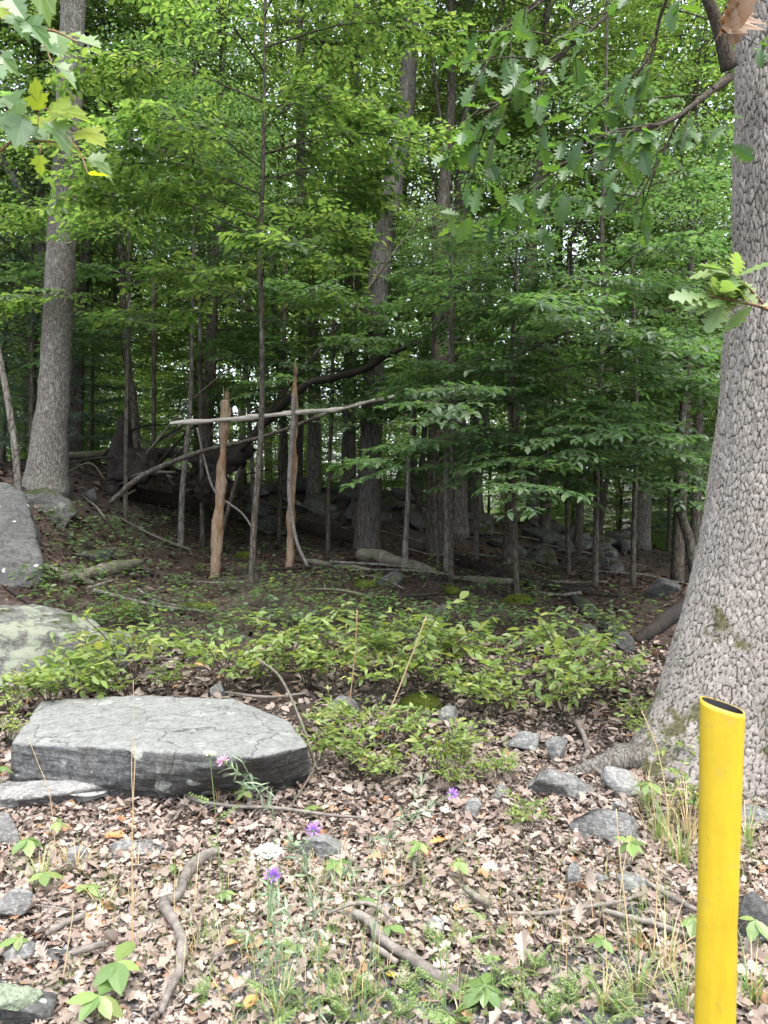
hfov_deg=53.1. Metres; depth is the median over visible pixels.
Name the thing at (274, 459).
bush
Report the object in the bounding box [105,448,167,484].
root mass
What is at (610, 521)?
bush
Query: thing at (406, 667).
dry stalk
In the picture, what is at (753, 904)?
rock
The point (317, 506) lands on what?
rock
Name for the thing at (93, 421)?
pine sapling
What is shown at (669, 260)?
forest tree
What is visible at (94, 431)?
bush
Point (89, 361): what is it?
forest tree
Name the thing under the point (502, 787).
rock
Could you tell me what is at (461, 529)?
oak tree
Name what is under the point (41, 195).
forest tree
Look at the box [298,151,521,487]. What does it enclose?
forest tree
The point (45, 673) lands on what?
shrub
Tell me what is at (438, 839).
fallen leaf
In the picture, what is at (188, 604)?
moss mound
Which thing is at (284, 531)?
rock
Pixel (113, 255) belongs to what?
forest tree
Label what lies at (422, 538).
rock
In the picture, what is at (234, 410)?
sky
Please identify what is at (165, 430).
dead branch
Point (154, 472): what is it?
dead branch
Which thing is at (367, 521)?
oak tree
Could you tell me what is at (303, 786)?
twig
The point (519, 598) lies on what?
moss mound
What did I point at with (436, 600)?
stick
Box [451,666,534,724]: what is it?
shrub
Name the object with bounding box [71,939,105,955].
stick
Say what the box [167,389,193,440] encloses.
dead branch
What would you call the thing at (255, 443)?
bush
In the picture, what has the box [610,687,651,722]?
shrub
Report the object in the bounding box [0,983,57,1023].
rock
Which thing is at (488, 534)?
rock
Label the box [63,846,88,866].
rock
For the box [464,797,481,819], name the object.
rock
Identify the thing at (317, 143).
forest tree
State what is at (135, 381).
forest tree
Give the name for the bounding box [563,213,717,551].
forest tree
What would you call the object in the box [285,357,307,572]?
snag
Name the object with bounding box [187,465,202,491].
dead branch
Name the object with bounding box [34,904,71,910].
twig
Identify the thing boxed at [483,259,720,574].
beech sapling
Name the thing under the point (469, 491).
forest tree
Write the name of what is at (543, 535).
rock
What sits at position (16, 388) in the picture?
pine sapling
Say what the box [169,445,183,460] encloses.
dead branch
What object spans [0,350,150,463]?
bush
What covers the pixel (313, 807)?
seedling
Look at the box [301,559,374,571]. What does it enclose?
fallen log
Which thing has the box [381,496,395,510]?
rock
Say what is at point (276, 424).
forest tree
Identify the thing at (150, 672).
fallen log
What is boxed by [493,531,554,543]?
stick
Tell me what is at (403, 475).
bush
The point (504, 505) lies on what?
bush
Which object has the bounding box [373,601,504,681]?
shrub
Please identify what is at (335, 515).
rock
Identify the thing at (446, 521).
maple tree
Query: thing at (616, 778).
rock
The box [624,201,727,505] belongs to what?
forest tree
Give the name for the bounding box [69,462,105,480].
dead branch
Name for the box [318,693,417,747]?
shrub
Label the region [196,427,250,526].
stick
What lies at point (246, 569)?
stick
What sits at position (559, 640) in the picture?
shrub
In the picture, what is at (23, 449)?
forest tree
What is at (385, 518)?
rock
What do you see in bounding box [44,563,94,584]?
stick
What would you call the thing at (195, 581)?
stick
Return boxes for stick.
[5,586,32,604]
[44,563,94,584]
[44,912,85,936]
[63,531,157,577]
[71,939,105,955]
[82,496,105,518]
[89,578,122,588]
[92,588,213,612]
[121,518,190,551]
[136,588,188,607]
[191,578,269,583]
[193,565,284,572]
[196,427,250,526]
[230,565,332,573]
[295,588,371,596]
[327,901,394,922]
[329,560,441,571]
[342,527,425,542]
[349,569,454,575]
[352,573,404,589]
[367,941,398,964]
[372,591,438,598]
[384,855,415,887]
[400,520,488,541]
[409,548,443,556]
[429,598,521,621]
[462,884,490,906]
[469,552,549,567]
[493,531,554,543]
[531,590,581,596]
[540,543,626,564]
[547,579,607,582]
[557,582,586,586]
[572,719,601,774]
[582,550,642,565]
[585,570,652,576]
[602,908,695,940]
[632,872,696,912]
[636,572,687,583]
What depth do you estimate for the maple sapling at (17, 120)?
1.73 m
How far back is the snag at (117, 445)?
11.65 m
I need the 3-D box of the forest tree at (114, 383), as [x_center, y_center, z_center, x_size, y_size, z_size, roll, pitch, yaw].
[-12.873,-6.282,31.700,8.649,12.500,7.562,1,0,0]
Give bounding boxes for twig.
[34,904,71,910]
[92,658,179,662]
[183,793,362,818]
[225,691,306,698]
[255,657,317,769]
[291,760,316,803]
[450,832,476,853]
[504,892,645,915]
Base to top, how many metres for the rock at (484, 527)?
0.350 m
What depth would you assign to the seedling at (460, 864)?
3.19 m
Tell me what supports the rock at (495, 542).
on the ground at (188, 561)
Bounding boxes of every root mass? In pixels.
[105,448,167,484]
[186,438,256,503]
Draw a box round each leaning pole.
[0,346,21,490]
[223,200,432,533]
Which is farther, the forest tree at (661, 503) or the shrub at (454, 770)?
the forest tree at (661, 503)
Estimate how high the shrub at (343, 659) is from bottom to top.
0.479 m
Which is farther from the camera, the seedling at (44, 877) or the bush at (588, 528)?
the bush at (588, 528)
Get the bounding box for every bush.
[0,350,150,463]
[0,386,27,460]
[17,405,115,460]
[19,396,115,462]
[95,392,214,465]
[139,370,255,476]
[175,399,278,484]
[230,384,340,484]
[232,433,306,481]
[244,394,359,488]
[288,383,427,489]
[303,416,399,488]
[322,367,486,502]
[388,457,427,497]
[424,472,502,510]
[467,411,591,523]
[490,480,554,519]
[518,466,628,534]
[551,477,630,534]
[586,477,673,551]
[605,472,705,552]
[607,441,712,549]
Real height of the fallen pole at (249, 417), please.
0.647 m
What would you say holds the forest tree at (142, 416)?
on the ground at (188, 561)
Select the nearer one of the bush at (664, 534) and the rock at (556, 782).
the rock at (556, 782)
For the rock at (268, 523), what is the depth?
13.14 m
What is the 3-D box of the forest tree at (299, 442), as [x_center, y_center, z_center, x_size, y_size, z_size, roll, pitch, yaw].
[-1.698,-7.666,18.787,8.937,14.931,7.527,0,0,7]
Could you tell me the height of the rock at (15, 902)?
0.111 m
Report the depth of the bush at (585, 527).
31.83 m
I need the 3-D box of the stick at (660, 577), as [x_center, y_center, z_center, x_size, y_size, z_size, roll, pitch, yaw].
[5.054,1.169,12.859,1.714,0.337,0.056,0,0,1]
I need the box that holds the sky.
[0,0,734,521]
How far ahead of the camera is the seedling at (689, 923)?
2.79 m
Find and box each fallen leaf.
[83,907,104,922]
[98,898,114,911]
[103,830,124,837]
[226,938,238,944]
[244,994,258,1008]
[323,803,337,811]
[366,850,384,858]
[386,971,395,978]
[428,835,453,843]
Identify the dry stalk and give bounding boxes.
[28,738,56,865]
[62,901,73,981]
[131,682,133,822]
[131,746,135,941]
[308,819,352,1012]
[344,610,357,720]
[378,615,426,721]
[616,809,630,963]
[641,710,668,841]
[652,836,663,963]
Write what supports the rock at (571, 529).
on the ground at (188, 561)
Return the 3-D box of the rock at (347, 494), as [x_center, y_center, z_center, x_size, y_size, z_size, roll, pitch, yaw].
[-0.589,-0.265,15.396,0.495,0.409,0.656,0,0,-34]
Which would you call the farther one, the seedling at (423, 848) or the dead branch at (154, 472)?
the dead branch at (154, 472)
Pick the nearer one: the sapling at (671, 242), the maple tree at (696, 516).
the sapling at (671, 242)
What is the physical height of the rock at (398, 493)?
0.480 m
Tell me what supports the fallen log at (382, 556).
on the ground at (188, 561)
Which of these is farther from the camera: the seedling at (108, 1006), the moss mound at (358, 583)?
the moss mound at (358, 583)
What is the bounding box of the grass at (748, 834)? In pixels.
[0,763,767,1023]
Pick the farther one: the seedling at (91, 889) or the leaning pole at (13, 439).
the leaning pole at (13, 439)
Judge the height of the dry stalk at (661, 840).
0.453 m
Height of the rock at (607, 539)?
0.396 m
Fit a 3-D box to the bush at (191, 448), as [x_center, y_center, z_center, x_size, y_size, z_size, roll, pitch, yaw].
[-4.655,-2.080,19.262,3.474,2.935,3.379,0,0,7]
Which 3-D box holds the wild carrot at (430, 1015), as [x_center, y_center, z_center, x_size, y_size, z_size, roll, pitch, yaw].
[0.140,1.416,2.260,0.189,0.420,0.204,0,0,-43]
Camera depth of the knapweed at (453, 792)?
2.30 m
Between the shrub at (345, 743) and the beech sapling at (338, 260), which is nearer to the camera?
the shrub at (345, 743)
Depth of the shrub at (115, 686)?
5.35 m
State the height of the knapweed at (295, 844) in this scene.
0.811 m
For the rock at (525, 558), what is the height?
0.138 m
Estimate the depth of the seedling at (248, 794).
3.84 m
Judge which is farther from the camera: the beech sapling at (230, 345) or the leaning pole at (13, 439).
the beech sapling at (230, 345)
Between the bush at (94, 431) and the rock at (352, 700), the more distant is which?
the bush at (94, 431)
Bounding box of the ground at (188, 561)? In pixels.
[0,459,767,1023]
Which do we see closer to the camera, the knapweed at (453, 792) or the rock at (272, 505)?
the knapweed at (453, 792)
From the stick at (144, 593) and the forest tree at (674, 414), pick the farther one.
the forest tree at (674, 414)
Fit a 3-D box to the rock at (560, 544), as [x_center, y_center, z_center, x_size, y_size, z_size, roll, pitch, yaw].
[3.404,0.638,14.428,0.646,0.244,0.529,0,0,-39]
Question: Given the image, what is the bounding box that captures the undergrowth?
[8,501,667,696]
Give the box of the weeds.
[191,919,643,1023]
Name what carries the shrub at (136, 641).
on the ground at (188, 561)
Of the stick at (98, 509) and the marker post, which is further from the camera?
the stick at (98, 509)
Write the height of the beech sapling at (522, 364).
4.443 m
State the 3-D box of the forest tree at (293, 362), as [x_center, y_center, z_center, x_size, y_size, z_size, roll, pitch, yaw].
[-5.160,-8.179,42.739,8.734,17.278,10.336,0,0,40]
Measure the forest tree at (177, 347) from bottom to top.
7.904 m
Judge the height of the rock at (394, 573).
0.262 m
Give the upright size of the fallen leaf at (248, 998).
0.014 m
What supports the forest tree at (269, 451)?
on the ground at (188, 561)
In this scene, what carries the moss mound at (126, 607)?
on the ground at (188, 561)
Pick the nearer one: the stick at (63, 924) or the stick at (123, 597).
the stick at (63, 924)
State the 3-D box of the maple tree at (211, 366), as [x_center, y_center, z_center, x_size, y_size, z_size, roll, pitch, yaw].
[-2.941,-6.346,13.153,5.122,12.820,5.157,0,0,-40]
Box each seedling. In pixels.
[0,766,13,782]
[0,934,28,950]
[12,837,42,860]
[28,871,63,887]
[49,818,67,842]
[66,979,122,1023]
[74,883,102,896]
[93,942,139,1003]
[168,864,179,874]
[215,889,236,901]
[234,784,251,811]
[280,940,306,959]
[304,805,322,813]
[326,859,351,875]
[355,893,375,908]
[382,924,404,937]
[408,841,431,867]
[448,858,468,879]
[461,972,503,1009]
[585,934,612,962]
[614,835,646,870]
[635,782,661,814]
[680,913,696,942]
[739,915,767,948]
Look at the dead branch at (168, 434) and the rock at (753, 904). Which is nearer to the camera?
the rock at (753, 904)
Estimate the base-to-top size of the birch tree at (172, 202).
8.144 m
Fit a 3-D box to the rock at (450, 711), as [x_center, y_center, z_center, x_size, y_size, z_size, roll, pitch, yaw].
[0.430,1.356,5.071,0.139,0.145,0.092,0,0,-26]
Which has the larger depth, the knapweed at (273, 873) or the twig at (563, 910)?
the twig at (563, 910)
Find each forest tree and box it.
[0,0,239,432]
[0,0,245,424]
[0,26,265,462]
[0,52,188,381]
[0,90,115,461]
[0,111,144,457]
[0,131,33,333]
[0,202,160,435]
[0,233,89,429]
[1,283,39,455]
[17,260,183,432]
[47,52,296,471]
[85,253,193,445]
[85,337,193,447]
[86,362,192,466]
[99,221,296,471]
[103,254,235,441]
[105,0,438,498]
[106,36,384,485]
[106,105,388,502]
[110,0,419,424]
[131,0,493,476]
[138,368,192,470]
[162,82,344,454]
[163,312,249,443]
[167,81,332,482]
[170,254,357,484]
[217,235,412,487]
[229,1,454,323]
[230,344,328,465]
[240,262,338,463]
[246,0,616,490]
[269,30,598,514]
[271,0,566,500]
[277,14,477,475]
[280,177,431,322]
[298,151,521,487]
[308,1,605,511]
[321,319,400,488]
[339,1,724,526]
[340,331,425,487]
[381,31,617,513]
[385,415,427,491]
[386,314,503,442]
[414,0,734,555]
[417,285,560,513]
[420,344,524,485]
[466,273,618,484]
[466,296,607,488]
[491,448,586,517]
[500,398,609,520]
[502,297,639,525]
[508,169,722,516]
[510,153,730,533]
[539,251,665,528]
[550,0,731,346]
[555,355,707,529]
[560,316,688,526]
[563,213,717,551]
[574,18,734,446]
[581,158,729,327]
[586,439,631,507]
[593,249,726,480]
[620,405,715,551]
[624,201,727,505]
[677,225,725,497]
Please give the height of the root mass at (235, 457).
0.958 m
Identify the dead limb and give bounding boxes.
[238,333,443,452]
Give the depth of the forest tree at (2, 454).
15.06 m
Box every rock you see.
[0,812,19,847]
[0,888,32,916]
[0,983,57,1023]
[2,941,35,961]
[37,949,72,967]
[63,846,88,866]
[70,790,107,803]
[73,547,115,564]
[84,488,96,503]
[108,840,163,862]
[112,631,131,655]
[209,682,225,697]
[245,503,273,515]
[247,485,269,496]
[257,515,276,532]
[262,521,285,534]
[263,501,287,508]
[268,482,276,492]
[275,526,286,533]
[282,498,307,512]
[296,476,321,493]
[298,834,344,860]
[303,498,336,515]
[307,492,337,503]
[321,485,344,494]
[330,511,341,518]
[332,695,358,715]
[334,489,347,498]
[343,489,356,502]
[344,502,356,520]
[376,570,402,585]
[380,510,392,523]
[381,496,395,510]
[381,902,394,911]
[382,492,392,496]
[391,488,414,502]
[393,504,404,509]
[401,507,425,532]
[414,536,425,542]
[425,915,444,938]
[434,604,447,620]
[438,705,457,724]
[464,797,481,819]
[468,520,493,536]
[470,514,494,524]
[481,529,493,538]
[487,538,502,546]
[493,784,505,800]
[507,730,540,752]
[518,544,528,556]
[518,556,535,562]
[522,526,559,545]
[525,768,596,801]
[528,544,557,564]
[538,519,564,532]
[545,736,567,764]
[550,530,564,539]
[553,540,582,552]
[561,535,591,550]
[562,525,573,534]
[565,860,580,889]
[569,808,640,845]
[570,532,592,541]
[574,624,597,643]
[589,541,618,560]
[590,534,616,545]
[593,874,608,889]
[599,556,608,565]
[600,766,639,800]
[604,529,637,552]
[605,562,624,571]
[611,801,633,812]
[615,631,635,653]
[616,873,646,894]
[626,903,641,916]
[643,578,680,597]
[738,891,767,944]
[742,804,767,822]
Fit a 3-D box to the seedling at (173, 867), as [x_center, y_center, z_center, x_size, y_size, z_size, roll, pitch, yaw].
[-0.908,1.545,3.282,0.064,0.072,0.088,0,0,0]
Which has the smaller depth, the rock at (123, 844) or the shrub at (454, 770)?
the rock at (123, 844)
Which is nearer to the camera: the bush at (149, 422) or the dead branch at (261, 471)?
the dead branch at (261, 471)
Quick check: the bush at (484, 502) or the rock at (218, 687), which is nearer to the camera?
the rock at (218, 687)
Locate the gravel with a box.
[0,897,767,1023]
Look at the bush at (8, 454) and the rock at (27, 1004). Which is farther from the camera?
the bush at (8, 454)
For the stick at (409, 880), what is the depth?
3.17 m
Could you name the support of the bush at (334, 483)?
on the ground at (188, 561)
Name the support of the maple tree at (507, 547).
on the ground at (188, 561)
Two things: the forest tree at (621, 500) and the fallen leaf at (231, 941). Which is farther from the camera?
the forest tree at (621, 500)
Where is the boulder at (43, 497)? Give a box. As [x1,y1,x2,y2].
[24,487,78,529]
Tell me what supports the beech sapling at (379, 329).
on the ground at (188, 561)
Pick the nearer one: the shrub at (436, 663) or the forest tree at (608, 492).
the shrub at (436, 663)
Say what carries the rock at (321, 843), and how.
on the ground at (188, 561)
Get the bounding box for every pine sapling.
[0,168,102,448]
[0,172,145,451]
[5,244,160,463]
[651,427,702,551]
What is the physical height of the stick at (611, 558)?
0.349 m
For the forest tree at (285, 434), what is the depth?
15.75 m
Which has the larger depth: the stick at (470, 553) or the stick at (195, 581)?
the stick at (470, 553)
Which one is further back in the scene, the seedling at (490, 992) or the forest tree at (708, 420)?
the forest tree at (708, 420)
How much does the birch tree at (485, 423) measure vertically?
12.821 m
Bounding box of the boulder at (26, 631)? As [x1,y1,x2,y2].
[0,604,128,689]
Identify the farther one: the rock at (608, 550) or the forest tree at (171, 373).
the forest tree at (171, 373)
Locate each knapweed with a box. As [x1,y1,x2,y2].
[215,753,288,1021]
[234,867,314,1023]
[264,821,364,1023]
[361,773,458,1023]
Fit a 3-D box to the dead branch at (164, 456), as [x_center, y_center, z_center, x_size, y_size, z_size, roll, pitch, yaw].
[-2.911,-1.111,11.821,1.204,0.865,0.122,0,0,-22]
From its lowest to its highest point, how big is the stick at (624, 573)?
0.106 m
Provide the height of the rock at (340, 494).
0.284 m
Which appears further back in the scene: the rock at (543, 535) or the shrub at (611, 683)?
the rock at (543, 535)
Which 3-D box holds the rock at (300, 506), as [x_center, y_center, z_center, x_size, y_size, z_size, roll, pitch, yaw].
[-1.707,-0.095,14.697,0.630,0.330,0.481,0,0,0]
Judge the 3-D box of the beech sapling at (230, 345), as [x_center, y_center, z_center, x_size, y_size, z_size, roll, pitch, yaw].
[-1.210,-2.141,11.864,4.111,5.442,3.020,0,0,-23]
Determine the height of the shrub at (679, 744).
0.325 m
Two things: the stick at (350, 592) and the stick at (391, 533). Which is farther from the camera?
the stick at (391, 533)
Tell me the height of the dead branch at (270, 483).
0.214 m
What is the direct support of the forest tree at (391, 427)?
on the ground at (188, 561)
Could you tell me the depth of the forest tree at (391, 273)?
35.36 m
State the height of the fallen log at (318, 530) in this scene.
0.448 m
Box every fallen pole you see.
[108,399,391,504]
[170,387,425,424]
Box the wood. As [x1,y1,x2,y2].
[5,180,708,549]
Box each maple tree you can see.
[0,0,135,311]
[0,0,226,466]
[0,0,253,448]
[49,0,367,501]
[76,9,313,549]
[329,0,580,558]
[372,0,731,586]
[375,0,685,563]
[381,201,486,567]
[392,181,501,571]
[414,0,724,529]
[532,0,734,584]
[567,97,733,576]
[581,0,734,546]
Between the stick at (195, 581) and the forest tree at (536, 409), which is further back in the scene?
the forest tree at (536, 409)
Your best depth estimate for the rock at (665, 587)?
9.01 m
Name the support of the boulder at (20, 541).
on the ground at (188, 561)
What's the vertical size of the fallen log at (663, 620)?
0.294 m
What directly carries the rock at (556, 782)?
on the ground at (188, 561)
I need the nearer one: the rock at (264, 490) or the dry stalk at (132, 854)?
the dry stalk at (132, 854)
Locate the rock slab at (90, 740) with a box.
[9,695,311,800]
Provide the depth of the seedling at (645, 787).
3.79 m
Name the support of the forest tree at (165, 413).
on the ground at (188, 561)
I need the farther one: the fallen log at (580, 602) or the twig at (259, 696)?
the fallen log at (580, 602)
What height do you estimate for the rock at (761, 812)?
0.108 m
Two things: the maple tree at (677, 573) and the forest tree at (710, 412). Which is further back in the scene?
the forest tree at (710, 412)
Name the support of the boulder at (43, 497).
on the ground at (188, 561)
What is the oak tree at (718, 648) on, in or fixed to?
on the ground at (188, 561)
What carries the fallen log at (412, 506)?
on the ground at (188, 561)
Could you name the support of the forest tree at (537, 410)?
on the ground at (188, 561)
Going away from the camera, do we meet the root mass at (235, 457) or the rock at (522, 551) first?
the root mass at (235, 457)
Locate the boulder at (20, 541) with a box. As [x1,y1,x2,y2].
[0,482,44,587]
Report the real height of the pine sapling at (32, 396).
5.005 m
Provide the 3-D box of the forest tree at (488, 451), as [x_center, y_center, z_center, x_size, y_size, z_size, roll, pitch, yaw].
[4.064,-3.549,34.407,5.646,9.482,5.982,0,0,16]
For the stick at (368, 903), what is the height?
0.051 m
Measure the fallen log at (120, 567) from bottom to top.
0.196 m
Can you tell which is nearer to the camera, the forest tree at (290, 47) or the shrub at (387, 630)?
the shrub at (387, 630)
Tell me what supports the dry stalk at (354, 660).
on the ground at (188, 561)
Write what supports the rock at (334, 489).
on the ground at (188, 561)
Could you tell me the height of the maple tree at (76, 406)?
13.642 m
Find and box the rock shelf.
[0,779,102,811]
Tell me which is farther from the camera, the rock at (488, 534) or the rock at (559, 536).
the rock at (559, 536)
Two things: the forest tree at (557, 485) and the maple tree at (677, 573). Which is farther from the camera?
the forest tree at (557, 485)
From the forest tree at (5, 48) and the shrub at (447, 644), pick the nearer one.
the shrub at (447, 644)
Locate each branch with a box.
[69,456,113,464]
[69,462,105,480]
[101,424,168,455]
[118,471,174,484]
[134,432,175,486]
[145,364,236,454]
[149,425,183,445]
[156,413,234,465]
[158,847,217,1013]
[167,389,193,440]
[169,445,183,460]
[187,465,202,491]
[204,392,248,447]
[243,470,282,475]
[251,477,286,488]
[350,908,459,994]
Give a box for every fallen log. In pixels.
[58,559,144,581]
[69,447,195,459]
[105,485,268,523]
[136,661,177,682]
[296,519,354,543]
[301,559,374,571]
[355,548,438,576]
[395,501,425,515]
[454,552,624,597]
[454,576,512,583]
[565,588,627,636]
[633,594,685,643]
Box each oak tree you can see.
[2,0,85,499]
[116,0,400,498]
[251,0,540,488]
[267,0,528,541]
[303,0,459,549]
[430,0,767,802]
[498,0,733,550]
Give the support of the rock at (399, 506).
on the ground at (188, 561)
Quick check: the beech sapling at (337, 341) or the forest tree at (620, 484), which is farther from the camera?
the forest tree at (620, 484)
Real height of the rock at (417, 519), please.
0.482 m
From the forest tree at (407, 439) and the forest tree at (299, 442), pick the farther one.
the forest tree at (407, 439)
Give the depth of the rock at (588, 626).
6.84 m
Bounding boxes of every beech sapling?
[0,109,269,520]
[0,216,189,489]
[147,221,337,546]
[165,220,402,539]
[218,262,445,551]
[284,205,470,528]
[307,215,509,559]
[326,219,721,593]
[377,232,667,582]
[456,238,719,586]
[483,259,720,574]
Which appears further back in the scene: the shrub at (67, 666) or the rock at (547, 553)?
the rock at (547, 553)
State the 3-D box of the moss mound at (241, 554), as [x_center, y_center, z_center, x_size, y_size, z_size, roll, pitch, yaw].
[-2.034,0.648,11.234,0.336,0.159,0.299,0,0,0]
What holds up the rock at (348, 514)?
on the ground at (188, 561)
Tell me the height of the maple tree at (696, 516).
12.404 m
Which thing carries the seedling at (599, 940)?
on the ground at (188, 561)
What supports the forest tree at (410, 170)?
on the ground at (188, 561)
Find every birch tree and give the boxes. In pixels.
[36,0,495,588]
[345,2,616,513]
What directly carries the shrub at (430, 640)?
on the ground at (188, 561)
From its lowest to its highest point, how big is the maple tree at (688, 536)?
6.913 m
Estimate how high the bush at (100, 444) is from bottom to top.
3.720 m
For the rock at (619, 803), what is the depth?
3.89 m
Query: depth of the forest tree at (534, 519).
19.41 m
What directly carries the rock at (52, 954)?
on the ground at (188, 561)
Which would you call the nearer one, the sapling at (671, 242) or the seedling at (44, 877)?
the seedling at (44, 877)
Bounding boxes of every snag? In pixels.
[104,406,137,501]
[210,386,230,577]
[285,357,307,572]
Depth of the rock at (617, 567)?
13.27 m
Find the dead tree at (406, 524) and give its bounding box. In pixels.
[401,344,417,571]
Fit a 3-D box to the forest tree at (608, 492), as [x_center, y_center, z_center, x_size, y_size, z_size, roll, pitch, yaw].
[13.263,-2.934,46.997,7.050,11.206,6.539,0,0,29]
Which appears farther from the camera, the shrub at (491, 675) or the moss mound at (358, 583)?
the moss mound at (358, 583)
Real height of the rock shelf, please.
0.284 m
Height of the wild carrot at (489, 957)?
0.482 m
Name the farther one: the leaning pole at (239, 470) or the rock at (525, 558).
the rock at (525, 558)
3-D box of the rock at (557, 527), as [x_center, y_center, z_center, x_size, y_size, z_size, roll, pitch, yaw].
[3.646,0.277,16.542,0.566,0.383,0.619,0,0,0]
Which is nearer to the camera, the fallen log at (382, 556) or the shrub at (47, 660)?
the shrub at (47, 660)
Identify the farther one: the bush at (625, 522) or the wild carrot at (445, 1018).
the bush at (625, 522)
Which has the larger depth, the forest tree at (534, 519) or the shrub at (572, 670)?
the forest tree at (534, 519)
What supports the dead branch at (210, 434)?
attached to the beech sapling at (276, 361)
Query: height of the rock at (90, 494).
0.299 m
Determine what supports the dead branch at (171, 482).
on the root mass at (144, 462)
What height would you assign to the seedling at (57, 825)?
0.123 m
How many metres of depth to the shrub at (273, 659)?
5.69 m
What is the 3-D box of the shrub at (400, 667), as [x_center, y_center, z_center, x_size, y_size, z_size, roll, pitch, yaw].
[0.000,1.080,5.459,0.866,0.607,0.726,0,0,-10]
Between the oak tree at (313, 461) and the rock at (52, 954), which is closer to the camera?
the rock at (52, 954)
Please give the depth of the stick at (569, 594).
8.84 m
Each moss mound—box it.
[84,559,111,565]
[105,600,142,617]
[175,602,217,610]
[234,551,248,557]
[353,579,377,587]
[382,746,399,758]
[396,693,443,712]
[441,585,460,593]
[502,593,532,604]
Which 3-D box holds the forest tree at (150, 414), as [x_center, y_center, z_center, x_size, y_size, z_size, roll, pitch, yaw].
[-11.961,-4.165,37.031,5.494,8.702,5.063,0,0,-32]
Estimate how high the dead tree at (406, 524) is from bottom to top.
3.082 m
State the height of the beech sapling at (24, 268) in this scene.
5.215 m
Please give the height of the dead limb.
1.722 m
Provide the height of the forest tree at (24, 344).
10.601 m
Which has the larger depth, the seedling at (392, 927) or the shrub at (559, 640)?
the shrub at (559, 640)
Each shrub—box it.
[0,674,51,717]
[0,692,36,746]
[1,631,90,700]
[2,658,132,699]
[40,615,132,687]
[62,607,191,693]
[81,651,137,696]
[138,653,190,696]
[173,627,276,693]
[234,646,298,692]
[238,601,353,669]
[250,616,355,688]
[273,625,396,696]
[295,718,360,766]
[301,685,350,732]
[317,705,385,778]
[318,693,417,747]
[319,591,505,689]
[321,619,453,703]
[346,607,412,671]
[347,745,418,787]
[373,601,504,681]
[374,690,446,746]
[387,717,498,779]
[388,630,468,697]
[418,733,485,789]
[425,658,521,712]
[440,717,496,756]
[445,631,567,701]
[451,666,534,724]
[473,736,520,778]
[499,789,560,832]
[503,606,625,689]
[523,657,621,730]
[525,645,648,715]
[560,637,660,698]
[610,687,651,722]
[613,712,659,739]
[645,731,698,755]
[656,757,698,820]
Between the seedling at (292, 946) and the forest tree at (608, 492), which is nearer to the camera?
the seedling at (292, 946)
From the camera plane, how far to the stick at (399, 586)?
8.77 m
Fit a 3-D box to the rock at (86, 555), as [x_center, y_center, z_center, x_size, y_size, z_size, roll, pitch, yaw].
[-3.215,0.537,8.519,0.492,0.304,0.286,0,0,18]
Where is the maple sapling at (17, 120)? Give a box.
[0,0,112,182]
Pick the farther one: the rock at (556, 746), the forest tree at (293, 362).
the forest tree at (293, 362)
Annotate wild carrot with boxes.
[188,751,245,879]
[238,842,303,1023]
[406,923,460,1023]
[421,941,470,1023]
[464,861,527,986]
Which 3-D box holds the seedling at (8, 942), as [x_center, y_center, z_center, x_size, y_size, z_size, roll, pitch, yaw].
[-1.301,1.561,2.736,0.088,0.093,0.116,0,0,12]
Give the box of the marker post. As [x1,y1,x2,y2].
[694,696,744,1023]
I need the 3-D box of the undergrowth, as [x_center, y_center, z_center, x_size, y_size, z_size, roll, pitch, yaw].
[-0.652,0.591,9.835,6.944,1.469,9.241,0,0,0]
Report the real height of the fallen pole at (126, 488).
1.557 m
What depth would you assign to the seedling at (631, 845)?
3.28 m
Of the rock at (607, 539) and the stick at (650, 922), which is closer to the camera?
the stick at (650, 922)
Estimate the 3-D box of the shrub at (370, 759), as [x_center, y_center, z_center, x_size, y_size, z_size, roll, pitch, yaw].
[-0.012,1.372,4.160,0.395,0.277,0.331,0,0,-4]
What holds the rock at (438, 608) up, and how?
on the ground at (188, 561)
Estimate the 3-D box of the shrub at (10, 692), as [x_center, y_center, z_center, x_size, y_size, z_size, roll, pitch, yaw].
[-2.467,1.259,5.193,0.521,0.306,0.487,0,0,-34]
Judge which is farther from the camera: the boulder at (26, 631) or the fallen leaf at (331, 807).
the boulder at (26, 631)
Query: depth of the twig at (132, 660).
5.67 m
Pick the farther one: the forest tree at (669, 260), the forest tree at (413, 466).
the forest tree at (669, 260)
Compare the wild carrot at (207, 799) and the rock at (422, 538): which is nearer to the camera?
the wild carrot at (207, 799)
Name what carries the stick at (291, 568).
on the ground at (188, 561)
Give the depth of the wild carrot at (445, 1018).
2.25 m
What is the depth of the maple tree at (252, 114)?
10.70 m
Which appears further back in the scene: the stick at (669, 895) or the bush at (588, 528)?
the bush at (588, 528)
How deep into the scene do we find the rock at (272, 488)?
16.70 m
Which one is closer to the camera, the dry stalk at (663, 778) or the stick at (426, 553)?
the dry stalk at (663, 778)
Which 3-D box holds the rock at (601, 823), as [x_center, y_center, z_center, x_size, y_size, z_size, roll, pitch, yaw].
[1.035,1.488,3.598,0.293,0.221,0.194,0,0,38]
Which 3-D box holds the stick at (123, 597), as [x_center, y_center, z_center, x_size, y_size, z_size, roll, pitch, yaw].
[-2.306,0.880,7.678,1.302,0.222,0.080,0,0,10]
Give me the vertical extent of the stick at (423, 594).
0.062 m

